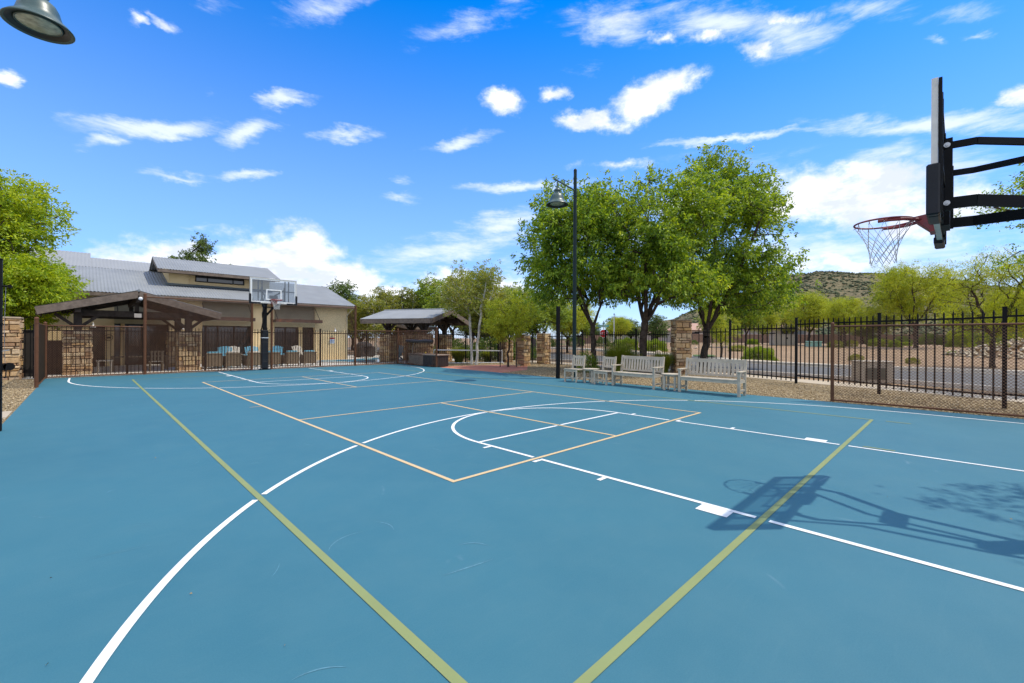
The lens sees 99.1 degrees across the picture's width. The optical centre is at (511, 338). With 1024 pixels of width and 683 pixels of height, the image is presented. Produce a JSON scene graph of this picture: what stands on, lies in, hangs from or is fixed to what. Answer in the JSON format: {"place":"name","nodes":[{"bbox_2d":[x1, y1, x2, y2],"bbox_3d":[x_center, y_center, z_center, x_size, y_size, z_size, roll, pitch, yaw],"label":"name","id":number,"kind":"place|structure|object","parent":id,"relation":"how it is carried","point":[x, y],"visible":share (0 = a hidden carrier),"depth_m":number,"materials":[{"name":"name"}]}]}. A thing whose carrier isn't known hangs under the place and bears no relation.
{"place":"outdoors","nodes":[
{"label":"outdoors","id":0,"kind":"place"},
{"bbox_2d":[22,355,463,378],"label":"pool deck","id":1,"kind":"structure","parent":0,"point":[155,369],"depth_m":20.38,"materials":[{"name":"concrete"}]},
{"bbox_2d":[2,317,23,379],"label":"stone pillar","id":2,"kind":"structure","parent":1,"relation":"on","point":[14,345],"depth_m":14.69,"materials":[{"name":"brown stone"}]},
{"bbox_2d":[20,331,32,376],"bbox_3d":[-17.209,0.542,15.296,1.010,1.640,0.040,0,0,-44],"label":"gate screen","id":3,"kind":"object","parent":2,"relation":"attached to","point":[27,353],"depth_m":15.42,"materials":[{"name":"black metal"}]},
{"bbox_2d":[22,324,33,378],"bbox_3d":[-16.764,0.515,15.118,0.385,2.000,0.082,0,0,-40],"label":"picket fence","id":4,"kind":"object","parent":1,"relation":"on","point":[25,330],"visible":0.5,"depth_m":15.16,"materials":[{"name":"black metal"}]},
{"bbox_2d":[48,340,64,374],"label":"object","id":5,"kind":"object","parent":1,"relation":"on","point":[54,358],"depth_m":16.70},
{"bbox_2d":[34,289,221,374],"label":"picnic pavilion","id":6,"kind":"structure","parent":1,"relation":"on","point":[80,309],"depth_m":17.74,"materials":[{"name":"stone"}]},
{"bbox_2d":[202,352,222,368],"bbox_3d":[-13.870,1.010,20.213,0.715,0.780,0.680,0,0,43],"label":"wicker chair","id":7,"kind":"object","parent":1,"relation":"on","point":[213,356],"visible":0.56,"depth_m":19.98,"materials":[{"name":"brown wicker"}]},
{"bbox_2d":[47,325,407,377],"bbox_3d":[-11.334,0.528,20.336,14.682,2.030,0.082,0,0,-44],"label":"picket fence","id":8,"kind":"object","parent":1,"relation":"on","point":[195,331],"visible":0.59,"depth_m":18.81,"materials":[{"name":"black metal"}]},
{"bbox_2d":[223,351,241,367],"bbox_3d":[-13.334,1.013,20.806,0.680,0.780,0.715,0,0,-41],"label":"wicker chair","id":9,"kind":"object","parent":1,"relation":"on","point":[230,357],"visible":0.57,"depth_m":20.58,"materials":[{"name":"brown wicker"}]},
{"bbox_2d":[242,351,259,367],"bbox_3d":[-12.676,1.016,21.309,0.715,0.780,0.680,0,0,41],"label":"wicker chair","id":10,"kind":"object","parent":1,"relation":"on","point":[254,358],"visible":0.63,"depth_m":21.10,"materials":[{"name":"brown wicker"}]},
{"bbox_2d":[317,358,401,362],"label":"swimming pool","id":11,"kind":"structure","parent":1,"relation":"on","point":[375,360],"depth_m":26.66,"materials":[{"name":"liquid"}]},
{"bbox_2d":[360,308,468,361],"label":"picnic pavilion","id":12,"kind":"structure","parent":1,"relation":"on","point":[411,320],"depth_m":26.20,"materials":[{"name":"stone"}]},
{"bbox_2d":[448,346,469,362],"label":"ornamental grass","id":13,"kind":"object","parent":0,"point":[458,357],"depth_m":25.72,"materials":[{"name":"green plant"}]},
{"bbox_2d":[442,365,526,372],"bbox_3d":[-0.649,1.476,21.901,4.320,0.001,5.000,0,0,-44],"label":"red court surface","id":14,"kind":"object","parent":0,"point":[498,368],"visible":1,"depth_m":21.37,"materials":[{"name":"red paint"}]},
{"bbox_2d":[0,364,1023,682],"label":"court surface","id":15,"kind":"object","parent":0,"point":[576,576],"visible":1,"depth_m":3.29,"materials":[{"name":"blue plastic"}]},
{"bbox_2d":[34,317,142,387],"bbox_3d":[-13.892,0.395,14.635,2.673,2.010,3.823,0,0,-44],"label":"chain link fence","id":16,"kind":"object","parent":15,"relation":"on","point":[40,352],"visible":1,"depth_m":15.44,"materials":[{"name":"brown metal"}]},
{"bbox_2d":[249,277,296,369],"bbox_3d":[-10.806,-0.569,18.948,2.409,3.970,1.716,0,0,19],"label":"basketball hoop","id":17,"kind":"object","parent":15,"relation":"on","point":[274,300],"visible":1,"depth_m":19.18,"materials":[{"name":"black metal"}]},
{"bbox_2d":[356,327,437,366],"bbox_3d":[-5.950,0.437,22.359,2.493,2.010,3.873,0,0,-44],"label":"fence","id":18,"kind":"object","parent":15,"relation":"on","point":[398,344],"visible":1,"depth_m":23.46,"materials":[{"name":"brown metal"}]},
{"bbox_2d":[33,383,853,679],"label":"scuff marks","id":19,"kind":"object","parent":15,"relation":"on","point":[343,537],"visible":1,"depth_m":2.92},
{"bbox_2d":[202,372,699,481],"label":"pickleball lines","id":20,"kind":"object","parent":15,"relation":"on","point":[421,468],"visible":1,"depth_m":7.03,"materials":[{"name":"beige paint"}]},
{"bbox_2d":[132,368,909,682],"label":"volleyball lines","id":21,"kind":"object","parent":15,"relation":"on","point":[589,675],"visible":0.97,"depth_m":2.63,"materials":[{"name":"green paint"}]},
{"bbox_2d":[67,365,1023,682],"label":"basketball lines","id":22,"kind":"object","parent":15,"relation":"on","point":[95,669],"visible":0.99,"depth_m":3.40,"materials":[{"name":"white paint"}]},
{"bbox_2d":[556,306,560,378],"bbox_3d":[1.706,0.152,16.121,0.140,2.660,0.131,0,0,-44],"label":"net post","id":23,"kind":"object","parent":15,"relation":"on","point":[558,333],"visible":1,"depth_m":16.08,"materials":[{"name":"black metal"}]},
{"bbox_2d":[564,355,585,382],"bbox_3d":[2.155,1.033,14.994,0.520,0.903,0.575,0,0,43],"label":"side chair","id":24,"kind":"object","parent":15,"relation":"on","point":[581,359],"visible":0.96,"depth_m":15.00,"materials":[{"name":"grey wood"}]},
{"bbox_2d":[583,368,598,382],"bbox_3d":[2.654,1.253,14.629,0.540,0.470,0.540,0,0,-44],"label":"side table","id":25,"kind":"object","parent":15,"relation":"on","point":[591,375],"visible":0.89,"depth_m":14.60,"materials":[{"name":"grey wood"}]},
{"bbox_2d":[593,356,616,384],"bbox_3d":[3.016,1.038,14.155,0.575,0.903,0.520,0,0,-42],"label":"side chair","id":26,"kind":"object","parent":15,"relation":"on","point":[605,361],"visible":0.92,"depth_m":14.15,"materials":[{"name":"grey wood"}]},
{"bbox_2d":[611,355,664,389],"bbox_3d":[3.851,1.022,13.432,0.639,0.944,1.520,0,0,-41],"label":"garden bench","id":27,"kind":"object","parent":15,"relation":"on","point":[622,373],"visible":0.97,"depth_m":13.46,"materials":[{"name":"grey wood"}]},
{"bbox_2d":[662,373,681,390],"bbox_3d":[4.625,1.263,12.654,0.540,0.470,0.540,0,0,40],"label":"side table","id":28,"kind":"object","parent":15,"relation":"on","point":[669,375],"visible":0.83,"depth_m":12.62,"materials":[{"name":"grey wood"}]},
{"bbox_2d":[677,357,746,396],"bbox_3d":[5.416,1.030,11.860,1.626,0.944,0.639,0,0,45],"label":"garden bench","id":29,"kind":"object","parent":15,"relation":"on","point":[739,375],"visible":1,"depth_m":11.90,"materials":[{"name":"grey wood"}]},
{"bbox_2d":[853,76,1023,265],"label":"basketball hoop","id":30,"kind":"object","parent":15,"relation":"on","point":[938,220],"visible":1,"depth_m":3.75,"materials":[{"name":"black metal"}]},
{"bbox_2d":[0,0,1023,338],"label":"sky","id":31,"kind":"structure","parent":0,"point":[371,144],"materials":[{"name":"blue"}]},
{"bbox_2d":[2,360,1023,423],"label":"gravel bed","id":32,"kind":"object","parent":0,"point":[532,368],"visible":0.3,"depth_m":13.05,"materials":[{"name":"brown gravel"}]},
{"bbox_2d":[0,258,14,430],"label":"net post","id":33,"kind":"object","parent":32,"relation":"on","point":[6,367],"visible":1,"depth_m":6.72,"materials":[{"name":"black metal"}]},
{"bbox_2d":[0,0,75,44],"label":"lamp post","id":34,"kind":"object","parent":32,"relation":"on","point":[40,19],"visible":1,"depth_m":6.56,"materials":[{"name":"grey metal"}]},
{"bbox_2d":[143,293,252,373],"bbox_3d":[-12.911,-0.165,18.191,3.772,3.140,0.114,0,0,-44],"label":"chain link fence","id":35,"kind":"object","parent":32,"relation":"on","point":[145,318],"visible":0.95,"depth_m":17.98,"materials":[{"name":"brown metal"}]},
{"bbox_2d":[270,304,356,368],"bbox_3d":[-9.606,-0.147,21.419,4.092,3.140,0.114,0,0,-44],"label":"chain link fence","id":36,"kind":"object","parent":32,"relation":"on","point":[272,341],"visible":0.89,"depth_m":21.29,"materials":[{"name":"brown metal"}]},
{"bbox_2d":[422,354,448,366],"bbox_3d":[-3.929,1.128,22.512,1.260,0.610,0.800,0,0,43],"label":"deck box","id":37,"kind":"object","parent":32,"relation":"on","point":[442,360],"visible":0.93,"depth_m":22.18,"materials":[{"name":"grey plastic"}]},
{"bbox_2d":[435,259,481,363],"bbox_3d":[-3.105,-1.366,24.290,2.547,5.951,3.096,0,0,-24],"label":"aspen tree","id":38,"kind":"object","parent":32,"relation":"on","point":[451,296],"visible":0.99,"depth_m":23.83,"materials":[{"name":"green plant"}]},
{"bbox_2d":[408,331,512,363],"bbox_3d":[-2.863,0.633,25.593,6.404,2.110,1.273,0,0,-14],"label":"picket fence","id":39,"kind":"object","parent":32,"relation":"on","point":[466,346],"visible":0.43,"depth_m":25.37,"materials":[{"name":"black metal"}]},
{"bbox_2d":[465,258,511,364],"bbox_3d":[-1.450,-1.387,24.574,3.059,6.026,2.694,0,0,0],"label":"aspen tree","id":40,"kind":"object","parent":32,"relation":"on","point":[484,278],"visible":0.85,"depth_m":24.19,"materials":[{"name":"green plant"}]},
{"bbox_2d":[499,337,512,362],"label":"stone pillar","id":41,"kind":"structure","parent":32,"relation":"on","point":[505,348],"depth_m":26.72,"materials":[{"name":"brown stone"}]},
{"bbox_2d":[480,286,543,366],"bbox_3d":[-0.019,-0.594,22.468,3.066,4.446,3.397,0,0,17],"label":"young tree","id":42,"kind":"object","parent":32,"relation":"on","point":[502,327],"visible":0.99,"depth_m":22.12,"materials":[{"name":"green plant"}]},
{"bbox_2d":[515,335,530,365],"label":"stone pillar","id":43,"kind":"structure","parent":32,"relation":"on","point":[523,352],"depth_m":23.38,"materials":[{"name":"brown stone"}]},
{"bbox_2d":[536,333,550,363],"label":"stone pillar","id":44,"kind":"structure","parent":32,"relation":"on","point":[542,342],"depth_m":25.29,"materials":[{"name":"brown stone"}]},
{"bbox_2d":[546,168,576,378],"bbox_3d":[1.863,-2.372,15.584,1.605,7.710,0.790,0,0,-44],"label":"lamp post","id":45,"kind":"object","parent":32,"relation":"on","point":[557,200],"visible":0.97,"depth_m":15.95,"materials":[{"name":"black metal"}]},
{"bbox_2d":[510,169,656,364],"bbox_3d":[3.529,-2.964,20.376,6.903,9.237,7.164,0,0,20],"label":"ash tree","id":46,"kind":"object","parent":32,"relation":"on","point":[555,268],"visible":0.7,"depth_m":19.07,"materials":[{"name":"green plant"}]},
{"bbox_2d":[548,329,669,370],"bbox_3d":[4.582,0.633,22.389,0.187,2.150,7.621,0,0,-40],"label":"picket fence","id":47,"kind":"object","parent":32,"relation":"on","point":[606,334],"visible":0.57,"depth_m":22.66,"materials":[{"name":"black metal"}]},
{"bbox_2d":[595,342,644,370],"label":"ornamental grass","id":48,"kind":"object","parent":32,"relation":"on","point":[613,351],"depth_m":18.23,"materials":[{"name":"green plant"}]},
{"bbox_2d":[559,160,745,372],"bbox_3d":[6.120,-3.076,19.271,6.785,9.511,6.658,0,0,-44],"label":"ash tree","id":49,"kind":"object","parent":32,"relation":"on","point":[676,241],"visible":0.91,"depth_m":18.11,"materials":[{"name":"green plant"}]},
{"bbox_2d":[670,319,691,373],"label":"stone pillar","id":50,"kind":"structure","parent":32,"relation":"on","point":[681,340],"depth_m":18.70,"materials":[{"name":"brown stone"}]},
{"bbox_2d":[695,306,1023,408],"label":"picket fence","id":51,"kind":"object","parent":32,"relation":"on","point":[1004,316],"visible":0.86,"depth_m":11.95,"materials":[{"name":"black metal"}]},
{"bbox_2d":[830,322,1023,416],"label":"chain link fence","id":52,"kind":"object","parent":32,"relation":"on","point":[832,364],"visible":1,"depth_m":9.26,"materials":[{"name":"brown metal"}]},
{"bbox_2d":[650,351,675,372],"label":"ornamental grass","id":53,"kind":"object","parent":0,"point":[668,360],"depth_m":18.63,"materials":[{"name":"green plant"}]},
{"bbox_2d":[348,338,1023,402],"bbox_3d":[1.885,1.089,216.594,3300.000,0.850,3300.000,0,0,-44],"label":"ground","id":54,"kind":"structure","parent":0,"point":[695,351],"depth_m":36.64,"materials":[{"name":"brown soil"}]},
{"bbox_2d":[0,167,88,329],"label":"shade tree","id":55,"kind":"object","parent":54,"relation":"on","point":[19,226],"visible":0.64,"depth_m":17.65,"materials":[{"name":"green plant"}]},
{"bbox_2d":[0,245,92,331],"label":"shade tree","id":56,"kind":"object","parent":54,"relation":"on","point":[43,278],"visible":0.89,"depth_m":16.59,"materials":[{"name":"green plant"}]},
{"bbox_2d":[9,249,354,366],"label":"clubhouse","id":57,"kind":"structure","parent":54,"relation":"on","point":[173,278],"depth_m":25.33,"materials":[{"name":"beige paint"}]},
{"bbox_2d":[90,327,104,366],"bbox_3d":[-19.975,0.408,21.041,0.540,1.920,0.010,0,0,-44],"label":"door","id":58,"kind":"structure","parent":57,"relation":"in","point":[97,342],"depth_m":21.06,"materials":[{"name":"brown wood"}]},
{"bbox_2d":[114,324,166,364],"bbox_3d":[-19.210,-0.028,22.642,2.250,2.800,0.010,0,0,-44],"label":"glass door","id":59,"kind":"structure","parent":57,"relation":"in","point":[159,328],"depth_m":22.53,"materials":[{"name":"glass"}]},
{"bbox_2d":[202,325,248,356],"bbox_3d":[-16.549,-0.014,25.241,2.530,2.800,0.010,0,0,-44],"label":"glass door","id":60,"kind":"structure","parent":57,"relation":"in","point":[238,328],"depth_m":25.27,"materials":[{"name":"black glass"}]},
{"bbox_2d":[274,327,309,354],"bbox_3d":[-13.984,-0.001,27.747,2.480,2.800,0.010,0,0,-44],"label":"glass door","id":61,"kind":"structure","parent":57,"relation":"in","point":[293,334],"depth_m":27.68,"materials":[{"name":"black glass"}]},
{"bbox_2d":[168,231,217,262],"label":"upright tree","id":62,"kind":"object","parent":54,"relation":"on","point":[204,247],"visible":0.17,"depth_m":47.19,"materials":[{"name":"green plant"}]},
{"bbox_2d":[327,279,359,303],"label":"dark tree","id":63,"kind":"object","parent":54,"relation":"on","point":[344,292],"visible":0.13,"depth_m":45.92,"materials":[{"name":"green plant"}]},
{"bbox_2d":[347,298,397,341],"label":"round tree","id":64,"kind":"object","parent":54,"relation":"on","point":[358,314],"visible":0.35,"depth_m":37.09,"materials":[{"name":"green plant"}]},
{"bbox_2d":[353,296,396,354],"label":"aspen tree","id":65,"kind":"object","parent":54,"relation":"on","point":[370,310],"visible":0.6,"depth_m":36.55,"materials":[{"name":"green plant"}]},
{"bbox_2d":[370,286,402,308],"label":"aspen tree","id":66,"kind":"object","parent":54,"relation":"on","point":[383,295],"visible":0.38,"depth_m":43.68,"materials":[{"name":"green plant"}]},
{"bbox_2d":[393,286,420,330],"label":"aspen tree","id":67,"kind":"object","parent":54,"relation":"on","point":[411,297],"visible":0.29,"depth_m":45.62,"materials":[{"name":"green plant"}]},
{"bbox_2d":[383,324,438,349],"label":"tree","id":68,"kind":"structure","parent":54,"relation":"on","point":[403,327],"depth_m":41.62,"materials":[{"name":"plant"}]},
{"bbox_2d":[401,271,442,347],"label":"round tree","id":69,"kind":"object","parent":54,"relation":"on","point":[423,289],"visible":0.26,"depth_m":46.19,"materials":[{"name":"green plant"}]},
{"bbox_2d":[422,270,467,343],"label":"round tree","id":70,"kind":"object","parent":54,"relation":"on","point":[430,305],"visible":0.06,"depth_m":42.06,"materials":[{"name":"green plant"}]},
{"bbox_2d":[430,264,503,344],"bbox_3d":[-3.954,-2.322,37.671,6.871,7.939,7.335,0,0,-42],"label":"round tree","id":71,"kind":"object","parent":54,"relation":"on","point":[476,294],"visible":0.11,"depth_m":36.92,"materials":[{"name":"green plant"}]},
{"bbox_2d":[457,285,522,353],"bbox_3d":[-1.330,-1.471,35.491,6.455,6.192,6.047,0,0,-15],"label":"round tree","id":72,"kind":"object","parent":54,"relation":"on","point":[475,319],"visible":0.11,"depth_m":35.55,"materials":[{"name":"green plant"}]},
{"bbox_2d":[468,337,515,360],"bbox_3d":[-1.314,0.685,29.957,3.977,1.858,4.025,0,0,-4],"label":"shrub","id":73,"kind":"object","parent":54,"relation":"on","point":[494,348],"visible":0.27,"depth_m":29.47,"materials":[{"name":"green plant"}]},
{"bbox_2d":[479,281,549,338],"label":"round tree","id":74,"kind":"object","parent":54,"relation":"on","point":[515,295],"visible":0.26,"depth_m":33.42,"materials":[{"name":"green plant"}]},
{"bbox_2d":[517,286,576,338],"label":"round tree","id":75,"kind":"object","parent":54,"relation":"on","point":[565,314],"visible":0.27,"depth_m":35.94,"materials":[{"name":"green plant"}]},
{"bbox_2d":[547,296,599,352],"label":"mesquite tree","id":76,"kind":"object","parent":54,"relation":"on","point":[581,316],"visible":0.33,"depth_m":43.02,"materials":[{"name":"green plant"}]},
{"bbox_2d":[567,318,599,346],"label":"round tree","id":77,"kind":"object","parent":54,"relation":"on","point":[586,327],"visible":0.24,"depth_m":59.71,"materials":[{"name":"green plant"}]},
{"bbox_2d":[605,315,635,337],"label":"mesquite tree","id":78,"kind":"object","parent":54,"relation":"on","point":[622,324],"visible":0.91,"depth_m":72.86,"materials":[{"name":"green plant"}]},
{"bbox_2d":[617,337,638,349],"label":"shrub","id":79,"kind":"object","parent":54,"relation":"on","point":[626,340],"visible":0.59,"depth_m":49.33,"materials":[{"name":"green plant"}]},
{"bbox_2d":[647,338,667,351],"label":"shrub","id":80,"kind":"object","parent":54,"relation":"on","point":[650,343],"visible":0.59,"depth_m":45.39,"materials":[{"name":"green plant"}]},
{"bbox_2d":[648,314,670,337],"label":"dark tree","id":81,"kind":"object","parent":54,"relation":"on","point":[655,324],"visible":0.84,"depth_m":57.43,"materials":[{"name":"green plant"}]},
{"bbox_2d":[348,348,1023,393],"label":"kerb","id":82,"kind":"structure","parent":54,"relation":"on","point":[825,376],"depth_m":14.92,"materials":[{"name":"concrete"}]},
{"bbox_2d":[663,323,724,341],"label":"house","id":83,"kind":"structure","parent":54,"relation":"on","point":[694,328],"depth_m":93.91,"materials":[{"name":"paint"}]},
{"bbox_2d":[695,305,742,356],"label":"mesquite tree","id":84,"kind":"object","parent":54,"relation":"on","point":[720,325],"visible":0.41,"depth_m":32.94,"materials":[{"name":"green plant"}]},
{"bbox_2d":[660,139,821,366],"bbox_3d":[10.951,-4.209,22.544,7.327,11.803,7.674,0,0,-44],"label":"ash tree","id":85,"kind":"object","parent":54,"relation":"on","point":[753,206],"visible":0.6,"depth_m":21.27,"materials":[{"name":"green plant"}]},
{"bbox_2d":[459,346,1023,373],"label":"kerb","id":86,"kind":"structure","parent":54,"relation":"on","point":[898,368],"depth_m":23.36,"materials":[{"name":"concrete"}]},
{"bbox_2d":[724,298,769,345],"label":"round tree","id":87,"kind":"object","parent":54,"relation":"on","point":[757,320],"visible":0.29,"depth_m":51.26,"materials":[{"name":"green plant"}]},
{"bbox_2d":[740,345,778,360],"bbox_3d":[17.578,1.052,31.026,2.422,1.171,2.666,0,0,-44],"label":"shrub","id":88,"kind":"object","parent":54,"relation":"on","point":[760,353],"visible":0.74,"depth_m":30.46,"materials":[{"name":"green plant"}]},
{"bbox_2d":[747,308,781,343],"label":"mesquite tree","id":89,"kind":"object","parent":54,"relation":"on","point":[771,319],"visible":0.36,"depth_m":61.10,"materials":[{"name":"green plant"}]},
{"bbox_2d":[744,322,816,334],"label":"house","id":90,"kind":"structure","parent":54,"relation":"on","point":[779,331],"depth_m":93.77,"materials":[{"name":"paint"}]},
{"bbox_2d":[769,334,794,344],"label":"utility shed","id":91,"kind":"structure","parent":54,"relation":"on","point":[783,339],"depth_m":55.40,"materials":[{"name":"grey metal"}]},
{"bbox_2d":[776,309,812,333],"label":"round tree","id":92,"kind":"object","parent":54,"relation":"on","point":[783,322],"visible":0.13,"depth_m":91.80,"materials":[{"name":"green plant"}]},
{"bbox_2d":[777,288,836,340],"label":"mesquite tree","id":93,"kind":"object","parent":54,"relation":"on","point":[813,306],"visible":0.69,"depth_m":54.74,"materials":[{"name":"green plant"}]},
{"bbox_2d":[692,334,999,344],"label":"block wall","id":94,"kind":"structure","parent":54,"relation":"on","point":[698,338],"depth_m":80.82,"materials":[{"name":"brown brick"}]},
{"bbox_2d":[819,295,876,346],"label":"mesquite tree","id":95,"kind":"object","parent":54,"relation":"on","point":[844,307],"visible":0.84,"depth_m":49.24,"materials":[{"name":"green plant"}]},
{"bbox_2d":[851,360,892,382],"bbox_3d":[12.504,1.160,15.171,1.080,0.760,0.535,0,0,6],"label":"utility cabinet","id":96,"kind":"object","parent":54,"relation":"on","point":[875,369],"visible":0.39,"depth_m":14.94,"materials":[{"name":"beige metal"}]},
{"bbox_2d":[858,305,900,334],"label":"round tree","id":97,"kind":"object","parent":54,"relation":"on","point":[884,318],"visible":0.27,"depth_m":67.33,"materials":[{"name":"green plant"}]},
{"bbox_2d":[864,258,965,347],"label":"mesquite tree","id":98,"kind":"object","parent":54,"relation":"on","point":[894,285],"visible":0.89,"depth_m":44.70,"materials":[{"name":"green plant"}]},
{"bbox_2d":[945,328,976,346],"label":"shrub","id":99,"kind":"object","parent":54,"relation":"on","point":[968,340],"visible":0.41,"depth_m":45.53,"materials":[{"name":"green plant"}]},
{"bbox_2d":[937,303,996,332],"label":"round tree","id":100,"kind":"object","parent":54,"relation":"on","point":[966,315],"visible":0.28,"depth_m":61.58,"materials":[{"name":"green plant"}]},
{"bbox_2d":[921,243,1023,367],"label":"mesquite tree","id":101,"kind":"object","parent":54,"relation":"on","point":[1016,288],"visible":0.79,"depth_m":23.34,"materials":[{"name":"green plant"}]},
{"bbox_2d":[942,337,1023,358],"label":"riprap","id":102,"kind":"object","parent":54,"relation":"on","point":[987,350],"visible":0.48,"depth_m":32.13,"materials":[{"name":"stone"}]},
{"bbox_2d":[954,163,1023,291],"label":"street tree","id":103,"kind":"object","parent":54,"relation":"on","point":[1020,185],"visible":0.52,"depth_m":13.43,"materials":[{"name":"green plant"}]},
{"bbox_2d":[348,347,1023,387],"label":"road","id":104,"kind":"structure","parent":0,"point":[847,371],"depth_m":19.45,"materials":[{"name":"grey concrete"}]},
{"bbox_2d":[377,351,1023,401],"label":"sidewalk","id":105,"kind":"structure","parent":0,"point":[853,385],"depth_m":13.91,"materials":[{"name":"concrete"}]},
{"bbox_2d":[560,272,1013,341],"bbox_3d":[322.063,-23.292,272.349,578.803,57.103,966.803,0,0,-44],"label":"hill","id":106,"kind":"structure","parent":0,"point":[839,285],"depth_m":277.41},
{"bbox_2d":[674,270,1021,334],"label":"scrub","id":107,"kind":"object","parent":106,"relation":"on","point":[807,278],"visible":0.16,"depth_m":274.38,"materials":[{"name":"green plant"}]},
{"bbox_2d":[554,347,1023,370],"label":"sidewalk","id":108,"kind":"structure","parent":0,"point":[798,362],"depth_m":28.26,"materials":[{"name":"concrete"}]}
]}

